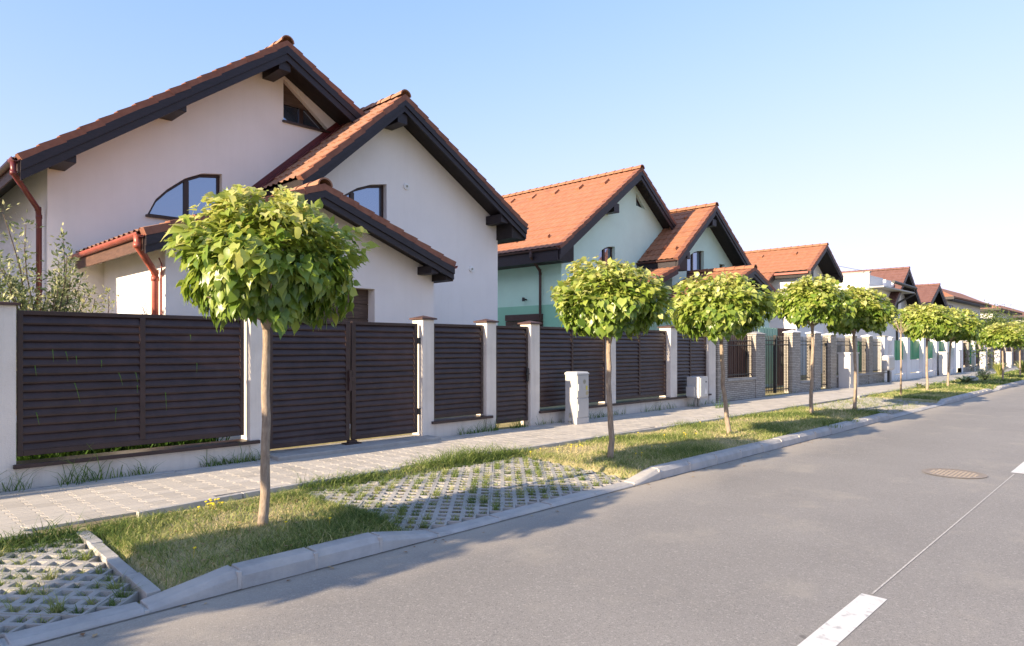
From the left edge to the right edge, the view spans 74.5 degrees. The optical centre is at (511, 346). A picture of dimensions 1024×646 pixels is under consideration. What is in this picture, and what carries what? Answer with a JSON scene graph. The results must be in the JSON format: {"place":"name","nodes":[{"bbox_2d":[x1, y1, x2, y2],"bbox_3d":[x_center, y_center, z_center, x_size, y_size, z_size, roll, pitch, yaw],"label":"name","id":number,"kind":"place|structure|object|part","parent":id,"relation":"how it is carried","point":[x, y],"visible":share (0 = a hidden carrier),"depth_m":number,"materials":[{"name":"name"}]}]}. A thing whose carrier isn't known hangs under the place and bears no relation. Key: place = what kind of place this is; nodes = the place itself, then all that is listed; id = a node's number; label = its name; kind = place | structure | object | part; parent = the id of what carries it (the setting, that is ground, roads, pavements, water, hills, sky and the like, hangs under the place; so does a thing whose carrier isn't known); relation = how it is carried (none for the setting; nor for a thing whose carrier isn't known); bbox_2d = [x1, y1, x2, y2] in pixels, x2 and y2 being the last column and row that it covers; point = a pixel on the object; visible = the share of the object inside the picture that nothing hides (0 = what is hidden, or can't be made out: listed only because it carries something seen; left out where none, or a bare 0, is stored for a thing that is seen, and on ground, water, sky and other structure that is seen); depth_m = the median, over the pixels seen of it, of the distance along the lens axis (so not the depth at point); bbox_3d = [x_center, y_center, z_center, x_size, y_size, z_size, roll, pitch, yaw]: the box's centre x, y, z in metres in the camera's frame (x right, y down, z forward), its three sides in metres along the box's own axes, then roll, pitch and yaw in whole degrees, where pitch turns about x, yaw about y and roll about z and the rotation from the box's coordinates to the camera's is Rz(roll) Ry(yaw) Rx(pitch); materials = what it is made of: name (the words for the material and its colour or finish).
{"place":"outdoors","nodes":[
{"label":"outdoors","id":0,"kind":"place"},
{"bbox_2d":[32,464,426,534],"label":"footway bed","id":1,"kind":"object","parent":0,"point":[76,525],"depth_m":5.79,"materials":[{"name":"grey concrete"}]},
{"bbox_2d":[270,434,439,460],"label":"gate sill","id":2,"kind":"structure","parent":1,"relation":"on","point":[309,451],"depth_m":9.78,"materials":[{"name":"concrete"}]},
{"bbox_2d":[270,320,420,448],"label":"gate","id":3,"kind":"structure","parent":2,"relation":"on","point":[349,382],"depth_m":9.98,"materials":[{"name":"brown metal"}]},
{"bbox_2d":[0,381,936,539],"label":"footway","id":4,"kind":"structure","parent":1,"relation":"on","point":[112,498],"depth_m":8.18,"materials":[{"name":"grey concrete"}]},
{"bbox_2d":[565,371,588,424],"bbox_3d":[1.278,1.018,13.253,0.326,1.065,0.402,0,0,44],"label":"utility cabinet","id":5,"kind":"object","parent":4,"relation":"on","point":[576,397],"visible":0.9,"depth_m":13.14,"materials":[{"name":"grey plastic"}]},
{"bbox_3d":[1.392,0.767,13.158,0.030,0.425,0.345,0,0,44],"label":"door","id":6,"kind":"part","parent":5,"relation":"part of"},
{"bbox_3d":[1.392,1.190,13.158,0.030,0.360,0.345,0,0,44],"label":"door","id":7,"kind":"part","parent":5,"relation":"part of","materials":[{"name":"grey plastic"}]},
{"bbox_2d":[837,352,859,387],"bbox_3d":[12.513,0.875,25.054,0.460,1.350,1.010,0,0,44],"label":"utility cabinet","id":8,"kind":"object","parent":4,"relation":"on","point":[845,370],"visible":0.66,"depth_m":24.73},
{"bbox_3d":[12.661,0.830,24.911,0.017,1.040,0.870,0,0,44],"label":"door","id":9,"kind":"part","parent":8,"relation":"part of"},
{"bbox_2d":[881,355,894,381],"bbox_3d":[15.992,0.950,28.645,0.300,1.200,1.000,0,0,44],"label":"meter box","id":10,"kind":"object","parent":4,"relation":"on","point":[887,363],"visible":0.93,"depth_m":28.38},
{"bbox_2d":[0,380,946,516],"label":"footway edging","id":11,"kind":"object","parent":1,"relation":"on","point":[186,505],"visible":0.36,"depth_m":8.01,"materials":[{"name":"concrete"}]},
{"bbox_2d":[938,352,950,375],"bbox_3d":[22.936,0.900,35.702,0.410,1.300,0.960,0,0,44],"label":"utility cabinet","id":12,"kind":"object","parent":1,"relation":"on","point":[943,362],"visible":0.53,"depth_m":35.38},
{"bbox_3d":[23.066,0.855,35.576,0.017,0.990,0.820,0,0,44],"label":"door","id":13,"kind":"part","parent":12,"relation":"part of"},
{"bbox_2d":[979,352,986,370],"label":"utility cabinet","id":14,"kind":"object","parent":1,"relation":"on","point":[983,362],"visible":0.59,"depth_m":42.15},
{"bbox_2d":[994,351,1000,364],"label":"utility cabinet","id":15,"kind":"object","parent":1,"relation":"on","point":[997,355],"visible":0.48,"depth_m":45.79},
{"bbox_2d":[1006,352,1011,367],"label":"utility cabinet","id":16,"kind":"object","parent":1,"relation":"on","point":[1008,359],"visible":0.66,"depth_m":48.94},
{"bbox_2d":[0,369,1023,632],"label":"verge","id":17,"kind":"structure","parent":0,"point":[157,565],"depth_m":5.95,"materials":[{"name":"plant"}]},
{"bbox_2d":[0,539,138,638],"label":"grass paving","id":18,"kind":"structure","parent":17,"relation":"on","point":[7,624],"depth_m":4.46,"materials":[{"name":"grey concrete"}]},
{"bbox_2d":[76,530,160,600],"bbox_3d":[-2.946,1.596,4.971,1.710,0.148,0.105,0,0,44],"label":"paving edging","id":19,"kind":"object","parent":17,"relation":"on","point":[116,563],"visible":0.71,"depth_m":4.79,"materials":[{"name":"concrete"}]},
{"bbox_2d":[160,184,379,526],"bbox_3d":[-2.186,0.069,5.844,1.647,2.992,1.686,0,-1,44],"label":"catalpa tree","id":20,"kind":"object","parent":17,"relation":"on","point":[241,258],"visible":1,"depth_m":5.46,"materials":[{"name":"green plant"}]},
{"bbox_2d":[193,432,684,557],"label":"wildflowers","id":21,"kind":"object","parent":17,"relation":"on","point":[330,517],"visible":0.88,"depth_m":6.33,"materials":[{"name":"yellow plant"}]},
{"bbox_2d":[80,410,856,636],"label":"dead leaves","id":22,"kind":"object","parent":17,"relation":"on","point":[93,635],"visible":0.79,"depth_m":5.68,"materials":[{"name":"brown plant"}]},
{"bbox_2d":[310,457,627,530],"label":"grass paving","id":23,"kind":"structure","parent":17,"relation":"on","point":[425,505],"depth_m":7.34,"materials":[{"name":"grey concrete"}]},
{"bbox_2d":[546,256,677,457],"bbox_3d":[1.274,0.156,9.229,1.803,2.820,1.818,0,1,44],"label":"catalpa tree","id":24,"kind":"object","parent":17,"relation":"on","point":[618,301],"visible":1,"depth_m":8.82,"materials":[{"name":"green plant"}]},
{"bbox_2d":[666,271,777,433],"bbox_3d":[3.647,0.110,11.798,1.900,2.936,1.953,-4,2,44],"label":"catalpa tree","id":25,"kind":"object","parent":17,"relation":"on","point":[737,307],"visible":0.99,"depth_m":11.38,"materials":[{"name":"green plant"}]},
{"bbox_2d":[771,274,856,413],"bbox_3d":[6.880,-0.051,15.312,1.937,3.232,1.910,0,0,44],"label":"catalpa tree","id":26,"kind":"object","parent":17,"relation":"on","point":[797,304],"visible":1,"depth_m":14.85,"materials":[{"name":"green plant"}]},
{"bbox_2d":[818,284,903,409],"bbox_3d":[8.519,0.002,16.846,1.974,3.127,2.000,0,0,7],"label":"catalpa tree","id":27,"kind":"object","parent":17,"relation":"on","point":[873,314],"visible":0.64,"depth_m":16.32,"materials":[{"name":"green plant"}]},
{"bbox_2d":[814,397,935,414],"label":"grass paving","id":28,"kind":"structure","parent":17,"relation":"on","point":[836,404],"depth_m":18.22,"materials":[{"name":"grey concrete"}]},
{"bbox_2d":[891,320,908,395],"bbox_3d":[12.136,0.300,21.047,0.580,2.471,0.760,0,0,44],"label":"sapling","id":29,"kind":"object","parent":17,"relation":"on","point":[900,329],"visible":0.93,"depth_m":21.06,"materials":[{"name":"brown plant"}]},
{"bbox_2d":[913,383,925,387],"bbox_3d":[14.992,1.424,24.811,0.501,0.231,0.593,0,0,3],"label":"agave plant","id":30,"kind":"object","parent":17,"relation":"on","point":[919,385],"visible":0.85,"depth_m":24.79,"materials":[{"name":"green plant"}]},
{"bbox_2d":[890,302,964,389],"bbox_3d":[14.843,-0.030,24.023,2.239,3.190,2.154,0,1,44],"label":"catalpa tree","id":31,"kind":"object","parent":17,"relation":"on","point":[929,321],"visible":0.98,"depth_m":23.59,"materials":[{"name":"green plant"}]},
{"bbox_2d":[931,306,984,385],"bbox_3d":[16.892,-0.013,26.077,2.393,3.174,2.383,3,-3,44],"label":"catalpa tree","id":32,"kind":"object","parent":17,"relation":"on","point":[973,329],"visible":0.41,"depth_m":25.43,"materials":[{"name":"green plant"}]},
{"bbox_2d":[956,375,978,382],"bbox_3d":[19.342,1.375,28.728,1.138,0.330,1.204,0,0,33],"label":"agave plant","id":33,"kind":"object","parent":17,"relation":"on","point":[965,379],"visible":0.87,"depth_m":28.60,"materials":[{"name":"green plant"}]},
{"bbox_2d":[973,366,994,379],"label":"young conifer","id":34,"kind":"object","parent":17,"relation":"on","point":[981,373],"visible":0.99,"depth_m":28.58,"materials":[{"name":"green plant"}]},
{"bbox_2d":[977,321,1023,378],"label":"catalpa tree","id":35,"kind":"object","parent":17,"relation":"on","point":[995,335],"visible":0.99,"depth_m":30.28,"materials":[{"name":"green plant"}]},
{"bbox_2d":[1004,321,1023,374],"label":"catalpa tree","id":36,"kind":"object","parent":17,"relation":"on","point":[1022,326],"visible":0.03,"depth_m":34.96,"materials":[{"name":"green plant"}]},
{"bbox_2d":[0,0,1023,311],"label":"sky","id":37,"kind":"structure","parent":0,"point":[884,133],"materials":[{"name":"blue"}]},
{"bbox_2d":[16,364,1016,450],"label":"yard","id":38,"kind":"structure","parent":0,"point":[503,426],"depth_m":13.42,"materials":[{"name":"grey concrete"}]},
{"bbox_2d":[0,200,98,438],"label":"shrub","id":39,"kind":"object","parent":38,"relation":"on","point":[61,301],"visible":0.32,"depth_m":8.78,"materials":[{"name":"green plant"}]},
{"bbox_2d":[71,280,128,312],"bbox_3d":[-6.369,0.231,10.200,0.793,2.546,0.697,0,0,1],"label":"shrub","id":40,"kind":"object","parent":38,"relation":"on","point":[83,300],"visible":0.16,"depth_m":10.31,"materials":[{"name":"green plant"}]},
{"bbox_2d":[0,301,262,491],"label":"fence","id":41,"kind":"object","parent":38,"relation":"on","point":[214,391],"visible":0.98,"depth_m":7.87,"materials":[{"name":"paint"}]},
{"bbox_2d":[34,335,196,421],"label":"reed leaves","id":42,"kind":"object","parent":41,"relation":"attached to","point":[101,367],"visible":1,"depth_m":7.62,"materials":[{"name":"green plant"}]},
{"bbox_2d":[0,35,528,440],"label":"house","id":43,"kind":"structure","parent":38,"relation":"on","point":[407,186],"depth_m":13.47,"materials":[{"name":"paint"}]},
{"bbox_2d":[145,175,219,219],"bbox_3d":[-6.493,-3.012,13.359,0.260,1.074,1.470,0,0,44],"label":"window","id":44,"kind":"structure","parent":43,"relation":"in","point":[175,202],"depth_m":13.42,"materials":[{"name":"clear glass"}]},
{"bbox_2d":[282,84,330,132],"bbox_3d":[-4.649,-5.416,15.262,0.260,0.963,1.250,0,0,44],"label":"window","id":45,"kind":"structure","parent":43,"relation":"in","point":[291,115],"depth_m":15.20,"materials":[{"name":"black glass"}]},
{"bbox_2d":[308,289,367,321],"bbox_3d":[-3.784,0.175,11.981,0.070,2.550,2.840,0,0,44],"label":"garage door","id":46,"kind":"structure","parent":43,"relation":"in","point":[360,310],"depth_m":12.82,"materials":[{"name":"brown wood"}]},
{"bbox_2d":[345,185,382,216],"bbox_3d":[-3.486,-3.109,14.729,0.074,1.119,1.578,0,0,44],"label":"window","id":47,"kind":"structure","parent":43,"relation":"in","point":[370,197],"depth_m":15.06,"materials":[{"name":"blue glass"}]},
{"bbox_2d":[1,379,895,491],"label":"weeds","id":48,"kind":"object","parent":38,"relation":"on","point":[83,452],"visible":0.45,"depth_m":8.56,"materials":[{"name":"green plant"}]},
{"bbox_2d":[409,316,498,436],"bbox_3d":[-0.963,0.540,11.655,0.365,2.120,1.750,0,0,44],"label":"fence","id":49,"kind":"object","parent":38,"relation":"on","point":[456,369],"visible":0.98,"depth_m":11.56,"materials":[{"name":"paint"}]},
{"bbox_2d":[518,321,715,425],"bbox_3d":[2.832,0.530,15.553,0.390,2.140,7.430,0,0,44],"label":"fence","id":50,"kind":"object","parent":38,"relation":"on","point":[663,362],"visible":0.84,"depth_m":15.05,"materials":[{"name":"paint"}]},
{"bbox_2d":[496,326,529,423],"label":"gate","id":51,"kind":"structure","parent":50,"relation":"attached to","point":[512,374],"depth_m":12.55,"materials":[{"name":"brown metal"}]},
{"bbox_2d":[686,376,707,406],"bbox_3d":[4.638,1.145,16.874,0.375,0.810,0.510,0,0,44],"label":"meter box","id":52,"kind":"object","parent":50,"relation":"attached to","point":[697,388],"visible":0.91,"depth_m":16.74,"materials":[{"name":"white plastic"}]},
{"bbox_2d":[700,378,707,396],"bbox_3d":[4.789,1.000,16.783,0.017,0.460,0.370,0,0,44],"label":"door","id":53,"kind":"structure","parent":52,"relation":"in","point":[703,384],"depth_m":16.74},
{"bbox_2d":[498,164,777,386],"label":"house","id":54,"kind":"structure","parent":38,"relation":"on","point":[625,214],"depth_m":23.44,"materials":[{"name":"green paint"}]},
{"bbox_2d":[599,247,611,265],"bbox_3d":[3.113,-2.700,22.975,0.074,1.500,0.930,0,0,44],"label":"window","id":55,"kind":"structure","parent":54,"relation":"in","point":[606,253],"depth_m":23.06,"materials":[{"name":"blue glass"}]},
{"bbox_2d":[687,251,700,274],"bbox_3d":[6.743,-2.700,25.284,0.074,1.900,1.300,0,0,44],"label":"window","id":56,"kind":"structure","parent":54,"relation":"in","point":[694,263],"depth_m":25.43,"materials":[{"name":"blue glass"}]},
{"bbox_2d":[716,331,766,402],"bbox_3d":[6.490,0.565,19.403,0.415,2.070,3.070,0,0,44],"label":"fence","id":57,"kind":"object","parent":38,"relation":"on","point":[744,360],"visible":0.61,"depth_m":19.66,"materials":[{"name":"brick"}]},
{"bbox_2d":[759,327,795,385],"bbox_3d":[9.206,0.350,23.316,0.030,2.000,3.088,0,0,44],"label":"screen","id":58,"kind":"object","parent":38,"relation":"on","point":[769,332],"visible":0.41,"depth_m":22.97,"materials":[{"name":"green metal"}]},
{"bbox_2d":[744,243,843,374],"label":"house","id":59,"kind":"structure","parent":38,"relation":"on","point":[778,268],"depth_m":36.53,"materials":[{"name":"white paint"}]},
{"bbox_2d":[782,330,822,392],"bbox_3d":[9.878,0.515,22.853,0.350,2.170,2.600,0,0,44],"label":"fence","id":60,"kind":"object","parent":38,"relation":"on","point":[796,377],"visible":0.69,"depth_m":22.32,"materials":[{"name":"stone"}]},
{"bbox_2d":[765,335,788,393],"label":"gate","id":61,"kind":"structure","parent":60,"relation":"attached to","point":[776,344],"depth_m":21.16,"materials":[{"name":"black metal"}]},
{"bbox_2d":[821,333,891,388],"bbox_3d":[13.785,0.540,27.348,0.995,2.120,7.535,0,0,44],"label":"fence","id":62,"kind":"object","parent":38,"relation":"on","point":[865,348],"visible":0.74,"depth_m":27.14,"materials":[{"name":"stone"}]},
{"bbox_2d":[821,337,826,386],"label":"gate","id":63,"kind":"structure","parent":62,"relation":"attached to","point":[823,341],"depth_m":24.16,"materials":[{"name":"black metal"}]},
{"bbox_2d":[823,271,917,369],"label":"house","id":64,"kind":"structure","parent":38,"relation":"on","point":[866,279],"depth_m":42.26,"materials":[{"name":"white paint"}]},
{"bbox_2d":[841,266,948,359],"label":"house","id":65,"kind":"structure","parent":38,"relation":"on","point":[931,293],"depth_m":47.44,"materials":[{"name":"brown paint"}]},
{"bbox_2d":[888,336,955,380],"bbox_3d":[21.099,0.565,34.418,0.370,2.070,12.870,0,0,44],"label":"fence","id":66,"kind":"object","parent":38,"relation":"on","point":[915,351],"visible":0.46,"depth_m":33.36,"materials":[{"name":"white paint"}]},
{"bbox_2d":[929,340,988,370],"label":"garden bush","id":67,"kind":"object","parent":38,"relation":"on","point":[975,344],"visible":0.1,"depth_m":41.36,"materials":[{"name":"green plant"}]},
{"bbox_2d":[942,289,991,317],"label":"house","id":68,"kind":"structure","parent":38,"relation":"on","point":[956,300],"depth_m":61.24,"materials":[{"name":"orange paint"}]},
{"bbox_2d":[956,340,988,372],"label":"fence","id":69,"kind":"object","parent":38,"relation":"on","point":[962,366],"visible":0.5,"depth_m":41.48,"materials":[{"name":"white paint"}]},
{"bbox_2d":[963,339,1004,364],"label":"garden bush","id":70,"kind":"object","parent":38,"relation":"on","point":[987,351],"visible":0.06,"depth_m":44.36,"materials":[{"name":"green plant"}]},
{"bbox_2d":[959,300,1023,351],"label":"garden tree","id":71,"kind":"object","parent":38,"relation":"on","point":[994,320],"visible":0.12,"depth_m":54.03,"materials":[{"name":"green plant"}]},
{"bbox_2d":[980,303,1021,322],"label":"house","id":72,"kind":"structure","parent":38,"relation":"on","point":[1006,311],"depth_m":72.56,"materials":[{"name":"white paint"}]},
{"bbox_2d":[986,311,1023,323],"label":"garden tree","id":73,"kind":"object","parent":38,"relation":"on","point":[1017,320],"depth_m":58.36,"materials":[{"name":"green plant"}]},
{"bbox_2d":[987,347,1023,368],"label":"fence","id":74,"kind":"object","parent":38,"relation":"on","point":[1015,355],"visible":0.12,"depth_m":52.83,"materials":[{"name":"stone"}]},
{"bbox_2d":[998,305,1023,321],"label":"house","id":75,"kind":"structure","parent":38,"relation":"on","point":[1020,316],"depth_m":85.61,"materials":[{"name":"brown paint"}]},
{"bbox_2d":[30,384,1023,645],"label":"road","id":76,"kind":"structure","parent":0,"point":[796,544],"depth_m":5.02,"materials":[{"name":"grey asphalt"}]},
{"bbox_2d":[0,380,1023,645],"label":"kerb","id":77,"kind":"structure","parent":76,"relation":"on","point":[266,570],"depth_m":5.19,"materials":[{"name":"concrete"}]},
{"bbox_2d":[1,382,1019,645],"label":"kerb mortar","id":78,"kind":"object","parent":77,"relation":"attached to","point":[239,576],"visible":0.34,"depth_m":5.00,"materials":[{"name":"grey concrete"}]},
{"bbox_2d":[26,387,1010,645],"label":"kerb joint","id":79,"kind":"object","parent":76,"relation":"on","point":[384,551],"visible":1,"depth_m":5.26,"materials":[{"name":"grey concrete"}]},
{"bbox_2d":[797,462,1023,645],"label":"road marking","id":80,"kind":"object","parent":76,"relation":"on","point":[841,625],"visible":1,"depth_m":4.04,"materials":[{"name":"white paint"}]},
{"bbox_2d":[871,474,1013,593],"bbox_3d":[4.456,1.646,6.613,0.012,0.001,5.900,0,0,44],"label":"marking guide line","id":81,"kind":"object","parent":76,"relation":"on","point":[935,540],"visible":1,"depth_m":5.64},
{"bbox_2d":[922,468,987,478],"bbox_3d":[5.753,1.651,8.768,0.720,0.019,0.720,0,0,44],"label":"manhole cover","id":82,"kind":"object","parent":76,"relation":"on","point":[955,473],"visible":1,"depth_m":8.75,"materials":[{"name":"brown metal"}]},
{"bbox_2d":[899,365,1018,381],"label":"footway beyond","id":83,"kind":"object","parent":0,"point":[941,378],"depth_m":34.16,"materials":[{"name":"concrete"}]},
{"bbox_2d":[990,362,1010,375],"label":"ornamental grass","id":84,"kind":"object","parent":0,"point":[997,368],"depth_m":35.03,"materials":[{"name":"yellow plant"}]},
{"bbox_2d":[1015,360,1023,372],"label":"ornamental grass","id":85,"kind":"object","parent":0,"point":[1022,366],"depth_m":39.02,"materials":[{"name":"green plant"}]}
]}

